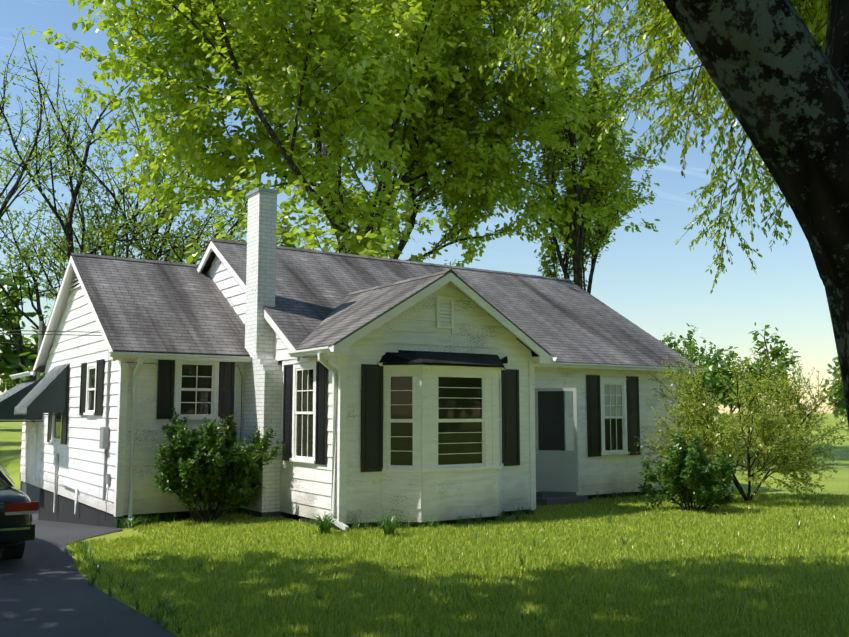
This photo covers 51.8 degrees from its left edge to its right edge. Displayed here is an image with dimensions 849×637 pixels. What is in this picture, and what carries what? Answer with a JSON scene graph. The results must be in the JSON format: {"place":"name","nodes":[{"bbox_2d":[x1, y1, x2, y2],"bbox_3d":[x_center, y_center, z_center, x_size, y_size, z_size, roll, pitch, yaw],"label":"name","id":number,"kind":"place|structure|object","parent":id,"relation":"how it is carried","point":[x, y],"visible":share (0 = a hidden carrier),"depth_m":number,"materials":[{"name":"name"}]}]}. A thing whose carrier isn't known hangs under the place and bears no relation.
{"place":"outdoors","nodes":[
{"label":"outdoors","id":0,"kind":"place"},
{"bbox_2d":[0,519,175,636],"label":"driveway","id":1,"kind":"structure","parent":0,"point":[46,590],"depth_m":9.34,"materials":[{"name":"asphalt"}]},
{"bbox_2d":[0,463,38,559],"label":"car","id":2,"kind":"object","parent":1,"relation":"on","point":[18,508],"visible":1,"depth_m":11.46,"materials":[{"name":"black paint"}]},
{"bbox_2d":[0,0,751,262],"bbox_3d":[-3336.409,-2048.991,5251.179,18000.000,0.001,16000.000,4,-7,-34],"label":"cloud","id":3,"kind":"structure","parent":0,"point":[341,174],"depth_m":9405.21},
{"bbox_2d":[0,0,839,412],"label":"sky","id":4,"kind":"structure","parent":0,"point":[660,286],"materials":[{"name":"blue"}]},
{"bbox_2d":[0,413,848,636],"bbox_3d":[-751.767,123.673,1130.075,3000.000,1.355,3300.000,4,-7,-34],"label":"ground","id":5,"kind":"structure","parent":0,"point":[11,448],"depth_m":13.26,"materials":[{"name":"green plant"}]},
{"bbox_2d":[0,145,10,213],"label":"tree","id":6,"kind":"object","parent":5,"relation":"on","point":[5,169],"depth_m":47.22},
{"bbox_2d":[20,425,42,519],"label":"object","id":7,"kind":"structure","parent":5,"relation":"on","point":[31,492],"depth_m":22.10,"materials":[{"name":"grey paint"}]},
{"bbox_2d":[19,378,42,486],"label":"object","id":8,"kind":"structure","parent":7,"relation":"attached to","point":[24,454],"depth_m":23.00,"materials":[{"name":"paint"}]},
{"bbox_2d":[29,477,34,484],"bbox_3d":[-9.982,3.039,22.348,0.001,2.369,1.000,4,-7,-34],"label":"utility box","id":9,"kind":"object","parent":8,"relation":"attached to","point":[31,480],"depth_m":22.27,"materials":[{"name":"paint"}]},
{"bbox_2d":[27,420,37,479],"bbox_3d":[-9.999,3.008,22.340,0.042,2.130,1.060,4,-7,-34],"label":"door","id":10,"kind":"structure","parent":8,"relation":"attached to","point":[32,454],"depth_m":22.32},
{"bbox_2d":[0,46,102,288],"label":"tree","id":11,"kind":"object","parent":5,"relation":"on","point":[34,168],"depth_m":41.86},
{"bbox_2d":[0,27,235,389],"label":"tree","id":12,"kind":"object","parent":5,"relation":"on","point":[87,250],"depth_m":42.82,"materials":[{"name":"plant"}]},
{"bbox_2d":[0,330,241,518],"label":"wires","id":13,"kind":"object","parent":5,"relation":"on","point":[99,335],"visible":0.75,"depth_m":16.43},
{"bbox_2d":[106,516,155,528],"bbox_3d":[-5.137,3.589,15.408,0.782,0.194,0.764,-4,-8,36],"label":"grass tuft","id":14,"kind":"object","parent":5,"relation":"on","point":[128,522],"depth_m":15.31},
{"bbox_2d":[0,92,274,319],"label":"tree","id":15,"kind":"object","parent":5,"relation":"on","point":[56,254],"depth_m":43.03,"materials":[{"name":"plant"}]},
{"bbox_2d":[153,408,284,523],"bbox_3d":[-3.813,2.651,15.806,2.139,2.064,1.612,4,-7,-34],"label":"bush","id":16,"kind":"object","parent":5,"relation":"on","point":[242,487],"depth_m":15.48,"materials":[{"name":"plant"}]},
{"bbox_2d":[241,508,280,517],"bbox_3d":[-3.098,3.952,16.472,0.372,0.700,1.002,4,-7,-34],"label":"chimney base","id":17,"kind":"object","parent":5,"relation":"on","point":[262,514],"visible":0.07,"depth_m":16.15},
{"bbox_2d":[241,191,282,511],"bbox_3d":[-3.098,0.571,16.836,0.370,6.100,1.000,4,-7,-34],"label":"chimney","id":18,"kind":"object","parent":5,"relation":"on","point":[263,384],"visible":0.81,"depth_m":16.79,"materials":[{"name":"brick"}]},
{"bbox_2d":[246,187,278,196],"bbox_3d":[-3.214,-2.477,17.339,0.430,0.070,0.640,4,-7,-34],"label":"chimney cap","id":19,"kind":"object","parent":18,"relation":"on","point":[254,191],"visible":0.57,"depth_m":17.11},
{"bbox_2d":[303,513,343,533],"bbox_3d":[-1.578,3.252,13.831,0.877,0.328,0.862,4,-7,-34],"label":"grass tuft","id":20,"kind":"object","parent":5,"relation":"on","point":[324,526],"depth_m":13.78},
{"bbox_2d":[39,360,662,529],"bbox_3d":[-1.119,3.457,20.761,12.980,4.400,10.380,4,-7,-34],"label":"foundation","id":21,"kind":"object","parent":5,"relation":"on","point":[84,515],"depth_m":17.28,"materials":[{"name":"black"}]},
{"bbox_2d":[39,287,118,514],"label":"wall","id":22,"kind":"structure","parent":21,"relation":"attached to","point":[81,462],"depth_m":18.35,"materials":[{"name":"paint"}]},
{"bbox_2d":[0,376,43,421],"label":"awning","id":23,"kind":"object","parent":22,"relation":"attached to","point":[11,399],"visible":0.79,"depth_m":21.31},
{"bbox_2d":[29,369,44,372],"bbox_3d":[-9.322,1.306,23.509,2.667,0.435,2.919,4,-7,-34],"label":"roof","id":24,"kind":"object","parent":22,"relation":"attached to","point":[41,371],"visible":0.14,"depth_m":21.68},
{"bbox_2d":[10,371,33,378],"bbox_3d":[-10.485,1.473,22.721,0.115,0.095,2.899,4,-7,-34],"label":"gutter","id":25,"kind":"object","parent":24,"relation":"attached to","point":[20,375],"visible":1,"depth_m":22.41,"materials":[{"name":"white"}]},
{"bbox_2d":[37,266,75,369],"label":"soffit trim","id":26,"kind":"structure","parent":24,"relation":"on","point":[56,322],"depth_m":20.47,"materials":[{"name":"paint"}]},
{"bbox_2d":[14,363,69,414],"bbox_3d":[-8.629,1.599,19.721,0.855,1.152,1.550,4,-7,-34],"label":"awning","id":27,"kind":"object","parent":22,"relation":"attached to","point":[47,393],"visible":0.96,"depth_m":19.19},
{"bbox_2d":[47,370,53,441],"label":"shutter","id":28,"kind":"object","parent":22,"relation":"attached to","point":[49,433],"visible":0.25,"depth_m":20.63,"materials":[{"name":"black"}]},
{"bbox_2d":[50,367,63,443],"bbox_3d":[-8.403,1.984,20.043,0.072,1.725,1.120,4,-7,-34],"label":"window frame","id":29,"kind":"object","parent":22,"relation":"attached to","point":[54,440],"visible":0.33,"depth_m":20.31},
{"bbox_2d":[54,413,60,438],"bbox_3d":[-8.376,2.014,20.058,0.004,1.540,0.870,4,-7,-34],"label":"window glass","id":30,"kind":"object","parent":29,"relation":"in","point":[57,433],"depth_m":20.06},
{"bbox_2d":[53,453,77,513],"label":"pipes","id":31,"kind":"object","parent":22,"relation":"attached to","point":[64,484],"visible":1,"depth_m":19.60,"materials":[{"name":"white"}]},
{"bbox_2d":[61,367,69,444],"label":"shutter","id":32,"kind":"object","parent":22,"relation":"attached to","point":[64,430],"visible":0.58,"depth_m":19.27,"materials":[{"name":"black"}]},
{"bbox_2d":[69,275,80,291],"bbox_3d":[-7.466,-0.995,18.966,0.045,0.628,2.046,4,-7,-34],"label":"vent","id":33,"kind":"object","parent":22,"relation":"attached to","point":[75,283],"depth_m":19.31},
{"bbox_2d":[83,360,96,414],"bbox_3d":[-6.671,1.390,17.503,0.072,1.085,0.850,4,-7,-34],"label":"window frame","id":34,"kind":"object","parent":22,"relation":"attached to","point":[92,364],"visible":0.62,"depth_m":17.69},
{"bbox_2d":[79,363,86,414],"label":"shutter","id":35,"kind":"object","parent":34,"relation":"attached to","point":[82,405],"visible":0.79,"depth_m":18.06,"materials":[{"name":"black"}]},
{"bbox_2d":[89,368,94,409],"bbox_3d":[-6.645,1.419,17.518,0.004,0.900,0.600,4,-7,-34],"label":"window","id":36,"kind":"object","parent":34,"relation":"in","point":[92,385],"depth_m":17.56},
{"bbox_2d":[95,359,104,415],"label":"shutter","id":37,"kind":"object","parent":34,"relation":"attached to","point":[99,388],"visible":1,"depth_m":16.92,"materials":[{"name":"black"}]},
{"bbox_2d":[99,351,110,500],"bbox_3d":[-5.904,1.805,16.238,0.110,3.120,0.450,4,-7,-34],"label":"meter","id":38,"kind":"object","parent":22,"relation":"attached to","point":[104,439],"visible":0.9,"depth_m":16.22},
{"bbox_2d":[123,358,243,514],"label":"front wall","id":39,"kind":"structure","parent":22,"relation":"attached to","point":[148,497],"depth_m":15.95,"materials":[{"name":"paint"}]},
{"bbox_2d":[108,353,124,359],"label":"return trim","id":40,"kind":"structure","parent":39,"relation":"attached to","point":[116,358],"depth_m":15.54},
{"bbox_2d":[130,358,237,361],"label":"fascia trim","id":41,"kind":"structure","parent":39,"relation":"attached to","point":[190,360],"depth_m":16.26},
{"bbox_2d":[171,360,219,419],"bbox_3d":[-4.297,1.313,16.508,0.910,1.185,0.072,4,-7,-34],"label":"window frame","id":42,"kind":"object","parent":39,"relation":"attached to","point":[213,389],"visible":0.85,"depth_m":16.51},
{"bbox_2d":[180,364,211,413],"bbox_3d":[-4.315,1.343,16.531,0.660,1.000,0.004,4,-7,-34],"label":"window glass","id":43,"kind":"object","parent":42,"relation":"in","point":[202,396],"visible":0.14,"depth_m":16.53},
{"bbox_2d":[218,362,234,418],"bbox_3d":[-3.808,1.366,16.833,0.300,1.120,0.026,4,-7,-34],"label":"shutter","id":44,"kind":"object","parent":39,"relation":"attached to","point":[226,385],"visible":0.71,"depth_m":16.83,"materials":[{"name":"black"}]},
{"bbox_2d":[114,358,128,516],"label":"corner trim","id":45,"kind":"structure","parent":21,"relation":"attached to","point":[121,440],"depth_m":15.68,"materials":[{"name":"paint"}]},
{"bbox_2d":[128,358,142,527],"bbox_3d":[-5.206,2.213,15.601,0.171,3.018,0.366,4,-7,-34],"label":"downspout","id":46,"kind":"object","parent":21,"relation":"attached to","point":[137,370],"visible":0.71,"depth_m":15.72,"materials":[{"name":"white"}]},
{"bbox_2d":[174,420,215,428],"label":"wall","id":47,"kind":"structure","parent":21,"relation":"attached to","point":[191,424],"depth_m":16.46,"materials":[{"name":"paint"}]},
{"bbox_2d":[207,255,302,360],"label":"gable wall","id":48,"kind":"structure","parent":21,"relation":"on","point":[228,285],"depth_m":18.74,"materials":[{"name":"paint"}]},
{"bbox_2d":[280,355,336,521],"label":"wall","id":49,"kind":"structure","parent":21,"relation":"attached to","point":[304,491],"depth_m":15.21,"materials":[{"name":"paint"}]},
{"bbox_2d":[282,364,292,460],"bbox_3d":[-2.513,1.730,16.101,0.026,1.760,0.380,4,-7,-34],"label":"shutter","id":50,"kind":"object","parent":49,"relation":"attached to","point":[287,409],"visible":0.9,"depth_m":16.09,"materials":[{"name":"black"}]},
{"bbox_2d":[289,360,317,463],"bbox_3d":[-2.142,1.653,15.548,0.072,1.785,0.990,4,-7,-34],"label":"window frame","id":51,"kind":"object","parent":49,"relation":"attached to","point":[304,365],"visible":0.96,"depth_m":15.63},
{"bbox_2d":[297,369,312,456],"bbox_3d":[-2.116,1.682,15.563,0.004,1.600,0.740,4,-7,-34],"label":"window glass","id":52,"kind":"object","parent":51,"relation":"in","point":[305,418],"depth_m":15.57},
{"bbox_2d":[294,356,317,467],"bbox_3d":[-2.112,1.661,15.567,0.001,1.939,0.930,4,-7,-34],"label":"window","id":53,"kind":"structure","parent":49,"relation":"attached to","point":[310,465],"depth_m":15.54,"materials":[{"name":"paint"}]},
{"bbox_2d":[315,361,327,464],"bbox_3d":[-1.768,1.611,14.993,0.026,1.760,0.380,4,-7,-34],"label":"shutter","id":54,"kind":"object","parent":49,"relation":"attached to","point":[321,416],"visible":0.88,"depth_m":14.98,"materials":[{"name":"black"}]},
{"bbox_2d":[346,282,531,523],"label":"gable wall","id":55,"kind":"structure","parent":21,"relation":"attached to","point":[477,329],"depth_m":15.63,"materials":[{"name":"paint"}]},
{"bbox_2d":[327,347,349,355],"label":"return trim","id":56,"kind":"structure","parent":55,"relation":"attached to","point":[341,351],"depth_m":14.34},
{"bbox_2d":[336,356,347,524],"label":"corner trim","id":57,"kind":"structure","parent":55,"relation":"attached to","point":[341,442],"depth_m":14.45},
{"bbox_2d":[361,364,382,471],"bbox_3d":[-0.885,1.677,14.773,0.420,1.800,0.026,4,-7,-34],"label":"shutter","id":58,"kind":"object","parent":55,"relation":"attached to","point":[371,417],"visible":0.9,"depth_m":14.76,"materials":[{"name":"black"}]},
{"bbox_2d":[332,273,450,355],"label":"bargeboard","id":59,"kind":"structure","parent":55,"relation":"attached to","point":[389,315],"depth_m":14.96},
{"bbox_2d":[382,472,420,521],"bbox_3d":[-0.391,2.982,14.698,0.686,0.850,0.024,-1,-6,13],"label":"bay siding","id":60,"kind":"object","parent":55,"relation":"attached to","point":[401,493],"visible":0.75,"depth_m":14.69,"materials":[{"name":"paint"}]},
{"bbox_2d":[377,350,504,368],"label":"bay roof","id":61,"kind":"structure","parent":55,"relation":"attached to","point":[404,357],"depth_m":15.25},
{"bbox_2d":[500,356,507,363],"bbox_3d":[1.450,0.777,16.407,0.300,0.160,0.032,4,-7,-34],"label":"bay roof flap","id":62,"kind":"object","parent":61,"relation":"attached to","point":[504,360],"visible":0.57,"depth_m":16.44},
{"bbox_2d":[383,376,499,526],"bbox_3d":[0.481,2.454,15.359,2.510,3.240,0.486,4,-7,-34],"label":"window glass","id":63,"kind":"object","parent":55,"relation":"attached to","point":[455,398],"depth_m":15.09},
{"bbox_2d":[380,366,503,472],"bbox_3d":[0.492,1.737,15.419,2.678,1.840,0.583,4,-7,-34],"label":"bay frame","id":64,"kind":"object","parent":63,"relation":"attached to","point":[424,420],"visible":0.94,"depth_m":14.92,"materials":[{"name":"wood"}]},
{"bbox_2d":[421,469,498,521],"bbox_3d":[0.630,3.022,15.073,1.630,0.850,0.024,4,-7,-34],"label":"bay siding","id":65,"kind":"object","parent":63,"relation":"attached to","point":[447,495],"visible":0.92,"depth_m":15.04,"materials":[{"name":"paint"}]},
{"bbox_2d":[498,469,501,513],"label":"trim","id":66,"kind":"structure","parent":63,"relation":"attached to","point":[499,491],"depth_m":15.81,"materials":[{"name":"paint"}]},
{"bbox_2d":[378,363,504,369],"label":"bay cornice","id":67,"kind":"structure","parent":55,"relation":"attached to","point":[381,364],"depth_m":14.95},
{"bbox_2d":[437,328,450,333],"bbox_3d":[0.352,-0.151,15.842,0.380,0.862,0.001,4,-7,-34],"label":"siding patch","id":68,"kind":"object","parent":55,"relation":"attached to","point":[443,331],"visible":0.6,"depth_m":15.80,"materials":[{"name":"paint"}]},
{"bbox_2d":[436,296,453,328],"bbox_3d":[0.365,-0.106,15.818,0.370,0.580,0.047,4,-7,-34],"label":"vent","id":69,"kind":"object","parent":55,"relation":"attached to","point":[444,312],"visible":0.98,"depth_m":15.81,"materials":[{"name":"paint"}]},
{"bbox_2d":[501,369,519,465],"bbox_3d":[1.617,1.856,16.437,0.420,1.800,0.026,4,-7,-34],"label":"shutter","id":70,"kind":"object","parent":55,"relation":"attached to","point":[510,418],"visible":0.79,"depth_m":16.43,"materials":[{"name":"black"}]},
{"bbox_2d":[528,361,535,509],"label":"corner trim","id":71,"kind":"structure","parent":55,"relation":"attached to","point":[532,438],"depth_m":16.70,"materials":[{"name":"paint"}]},
{"bbox_2d":[534,367,682,495],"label":"wall","id":72,"kind":"structure","parent":21,"relation":"attached to","point":[595,475],"depth_m":19.95,"materials":[{"name":"paint"}]},
{"bbox_2d":[534,377,564,491],"bbox_3d":[2.699,2.453,18.907,1.060,2.800,0.001,4,-7,-34],"label":"door frame","id":73,"kind":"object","parent":72,"relation":"attached to","point":[550,380],"depth_m":19.05,"materials":[{"name":"paint"}]},
{"bbox_2d":[535,384,568,450],"bbox_3d":[2.711,2.571,18.877,1.060,2.280,0.042,4,-7,-34],"label":"front door","id":74,"kind":"structure","parent":72,"relation":"attached to","point":[551,424],"depth_m":18.99,"materials":[{"name":"paint"}]},
{"bbox_2d":[535,388,578,491],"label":"screen door","id":75,"kind":"structure","parent":74,"relation":"attached to","point":[556,471],"depth_m":18.40,"materials":[{"name":"grey"}]},
{"bbox_2d":[586,375,601,456],"bbox_3d":[3.807,2.180,19.641,0.400,1.820,0.026,4,-7,-34],"label":"shutter","id":76,"kind":"object","parent":72,"relation":"attached to","point":[593,416],"visible":1,"depth_m":19.63,"materials":[{"name":"black"}]},
{"bbox_2d":[601,454,626,464],"bbox_3d":[4.312,2.354,20.003,0.830,1.939,0.001,4,-7,-34],"label":"siding patch","id":77,"kind":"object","parent":72,"relation":"attached to","point":[613,459],"depth_m":19.91,"materials":[{"name":"paint"}]},
{"bbox_2d":[600,377,629,454],"bbox_3d":[4.332,2.230,19.986,0.890,1.745,0.072,4,-7,-34],"label":"window frame","id":78,"kind":"object","parent":72,"relation":"attached to","point":[615,381],"visible":0.98,"depth_m":20.02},
{"bbox_2d":[604,384,622,449],"bbox_3d":[4.314,2.260,20.010,0.640,1.560,0.004,4,-7,-34],"label":"window glass","id":79,"kind":"object","parent":78,"relation":"in","point":[613,420],"visible":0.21,"depth_m":20.01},
{"bbox_2d":[626,376,640,454],"bbox_3d":[4.854,2.255,20.337,0.400,1.820,0.026,4,-7,-34],"label":"shutter","id":80,"kind":"object","parent":72,"relation":"attached to","point":[633,412],"visible":0.94,"depth_m":20.33,"materials":[{"name":"black"}]},
{"bbox_2d":[681,372,693,434],"bbox_3d":[6.429,2.738,21.143,0.171,2.878,0.366,4,-7,-34],"label":"downspout","id":81,"kind":"object","parent":21,"relation":"attached to","point":[683,396],"visible":0.06,"depth_m":21.26,"materials":[{"name":"white"}]},
{"bbox_2d":[28,0,677,266],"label":"tree","id":82,"kind":"object","parent":5,"relation":"on","point":[352,87],"depth_m":33.82,"materials":[{"name":"plant"}]},
{"bbox_2d":[363,513,415,535],"bbox_3d":[-0.529,3.205,13.495,0.827,0.348,0.873,-5,-8,38],"label":"grass tuft","id":83,"kind":"object","parent":5,"relation":"on","point":[388,526],"depth_m":13.42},
{"bbox_2d":[0,254,846,420],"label":"treeline","id":84,"kind":"object","parent":5,"relation":"on","point":[12,358],"depth_m":171.68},
{"bbox_2d":[64,488,803,636],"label":"lawn weeds","id":85,"kind":"object","parent":5,"relation":"on","point":[166,608],"depth_m":12.02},
{"bbox_2d":[69,491,848,636],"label":"grass blades","id":86,"kind":"object","parent":5,"relation":"on","point":[826,626],"depth_m":9.94,"materials":[{"name":"plant"}]},
{"bbox_2d":[536,491,587,505],"bbox_3d":[2.856,3.845,18.522,1.160,0.350,0.530,4,-7,-34],"label":"doorstep","id":87,"kind":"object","parent":5,"relation":"on","point":[550,498],"depth_m":18.35,"materials":[{"name":"grey concrete"}]},
{"bbox_2d":[491,0,659,293],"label":"tree","id":88,"kind":"object","parent":5,"relation":"on","point":[612,164],"depth_m":45.84,"materials":[{"name":"plant"}]},
{"bbox_2d":[637,431,736,510],"bbox_3d":[5.119,2.958,16.849,1.718,1.585,1.855,1,-6,-11],"label":"bush","id":89,"kind":"object","parent":5,"relation":"on","point":[706,490],"depth_m":16.61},
{"bbox_2d":[634,341,848,500],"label":"bush","id":90,"kind":"object","parent":5,"relation":"on","point":[766,419],"depth_m":18.45,"materials":[{"name":"plant"}]},
{"bbox_3d":[-1.119,5.093,20.585,12.940,2.110,10.340,4,-7,-34],"label":"foundation wall","id":91,"kind":"object","parent":5,"relation":"on","visible":0},
{"bbox_3d":[-3.381,-0.540,17.545,0.190,2.756,4.530,4,-7,-34],"label":"trim","id":92,"kind":"object","parent":91,"relation":"on","visible":0},
{"bbox_2d":[211,242,299,360],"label":"rake trim","id":93,"kind":"structure","parent":92,"relation":"attached to","point":[279,333],"depth_m":16.80,"materials":[{"name":"paint"}]},
{"bbox_2d":[288,346,333,356],"bbox_3d":[-1.933,0.567,14.807,0.115,0.095,1.510,4,-7,-34],"label":"gutter","id":94,"kind":"object","parent":92,"relation":"attached to","point":[312,351],"visible":0.97,"depth_m":14.71,"materials":[{"name":"white"}]},
{"bbox_2d":[318,353,348,529],"bbox_3d":[-1.492,2.014,14.404,0.552,2.878,0.275,-1,-6,5],"label":"downspout","id":95,"kind":"object","parent":92,"relation":"attached to","point":[334,371],"visible":0.79,"depth_m":14.47,"materials":[{"name":"white"}]},
{"bbox_2d":[296,270,450,350],"bbox_3d":[-1.548,-0.046,16.556,2.383,1.463,3.785,4,-7,-34],"label":"roof","id":96,"kind":"object","parent":92,"relation":"on","point":[348,316],"visible":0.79,"depth_m":15.78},
{"bbox_2d":[346,269,456,295],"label":"roof ridge","id":97,"kind":"object","parent":96,"relation":"on","point":[403,281],"visible":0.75,"depth_m":16.95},
{"bbox_2d":[450,270,550,356],"bbox_3d":[0.403,0.094,17.853,2.383,1.463,3.785,4,-7,-34],"label":"board","id":98,"kind":"object","parent":92,"relation":"on","point":[534,354],"visible":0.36,"depth_m":16.38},
{"bbox_2d":[450,273,550,364],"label":"bargeboard","id":99,"kind":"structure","parent":98,"relation":"attached to","point":[465,289],"depth_m":16.23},
{"bbox_3d":[1.377,-0.006,16.405,2.375,1.450,0.190,4,-7,-34],"label":"trim","id":100,"kind":"object","parent":98,"relation":"attached to","visible":0},
{"bbox_2d":[532,356,551,363],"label":"return trim","id":101,"kind":"structure","parent":100,"relation":"attached to","point":[541,360],"depth_m":16.79,"materials":[{"name":"paint"}]},
{"bbox_2d":[663,0,848,426],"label":"tree","id":102,"kind":"object","parent":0,"point":[779,76],"visible":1,"depth_m":3.35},
{"bbox_2d":[479,0,828,293],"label":"tree sprays","id":103,"kind":"object","parent":102,"relation":"attached to","point":[822,16],"depth_m":12.49,"materials":[{"name":"plant"}]},
{"bbox_3d":[-4.517,0.756,16.310,2.550,0.020,0.260,4,-7,-34],"label":"trim","id":104,"kind":"object","parent":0,"visible":0},
{"bbox_2d":[71,253,249,356],"bbox_3d":[-5.357,-0.324,18.007,2.940,2.351,3.848,4,-7,-34],"label":"roof","id":105,"kind":"object","parent":104,"relation":"on","point":[143,307],"visible":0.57,"depth_m":17.70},
{"bbox_2d":[33,255,70,368],"bbox_3d":[-7.476,0.014,21.157,2.940,2.351,3.848,4,-7,-34],"label":"board","id":106,"kind":"object","parent":105,"relation":"attached to","point":[50,315],"visible":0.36,"depth_m":20.36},
{"bbox_2d":[34,321,42,433],"bbox_3d":[-9.645,1.460,21.836,0.076,2.800,0.080,4,-7,-34],"label":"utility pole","id":107,"kind":"object","parent":106,"relation":"attached to","point":[38,373],"visible":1,"depth_m":21.88,"materials":[{"name":"white"}]},
{"bbox_2d":[33,257,71,375],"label":"bargeboard","id":108,"kind":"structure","parent":106,"relation":"attached to","point":[59,296],"depth_m":20.14,"materials":[{"name":"paint"}]},
{"bbox_2d":[70,252,197,266],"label":"roof ridge","id":109,"kind":"object","parent":106,"relation":"on","point":[132,259],"visible":0.5,"depth_m":19.56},
{"bbox_2d":[71,256,115,360],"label":"bargeboard","id":110,"kind":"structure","parent":105,"relation":"attached to","point":[92,309],"depth_m":16.97,"materials":[{"name":"paint"}]},
{"bbox_2d":[156,359,174,418],"bbox_3d":[-4.789,1.296,16.181,0.300,1.120,0.026,4,-7,-34],"label":"shutter","id":111,"kind":"object","parent":104,"relation":"attached to","point":[165,391],"visible":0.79,"depth_m":16.17,"materials":[{"name":"black"}]},
{"bbox_2d":[110,351,251,361],"bbox_3d":[-4.435,0.708,16.117,2.628,0.095,0.115,4,-7,-34],"label":"gutter","id":112,"kind":"object","parent":104,"relation":"attached to","point":[178,356],"visible":1,"depth_m":16.04,"materials":[{"name":"white"}]},
{"bbox_3d":[4.096,1.135,19.835,6.070,0.020,0.260,4,-7,-34],"label":"trim","id":113,"kind":"object","parent":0,"visible":0},
{"bbox_2d":[211,239,697,367],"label":"main roof","id":114,"kind":"structure","parent":113,"relation":"on","point":[562,321],"depth_m":20.76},
{"bbox_2d":[196,240,305,360],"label":"main roof","id":115,"kind":"structure","parent":114,"relation":"attached to","point":[209,261],"depth_m":20.03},
{"bbox_2d":[197,242,211,272],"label":"rake trim","id":116,"kind":"structure","parent":115,"relation":"attached to","point":[204,259],"depth_m":19.77,"materials":[{"name":"paint"}]},
{"bbox_2d":[211,238,570,280],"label":"roof ridge","id":117,"kind":"structure","parent":115,"relation":"on","point":[359,256],"depth_m":22.07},
{"bbox_2d":[534,366,688,372],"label":"fascia trim","id":118,"kind":"structure","parent":114,"relation":"attached to","point":[606,369],"depth_m":19.67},
{"bbox_2d":[534,362,704,372],"bbox_3d":[4.270,1.093,19.704,6.170,0.095,0.115,4,-7,-34],"label":"gutter","id":119,"kind":"object","parent":113,"relation":"attached to","point":[601,366],"visible":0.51,"depth_m":19.62,"materials":[{"name":"white"}]}
]}

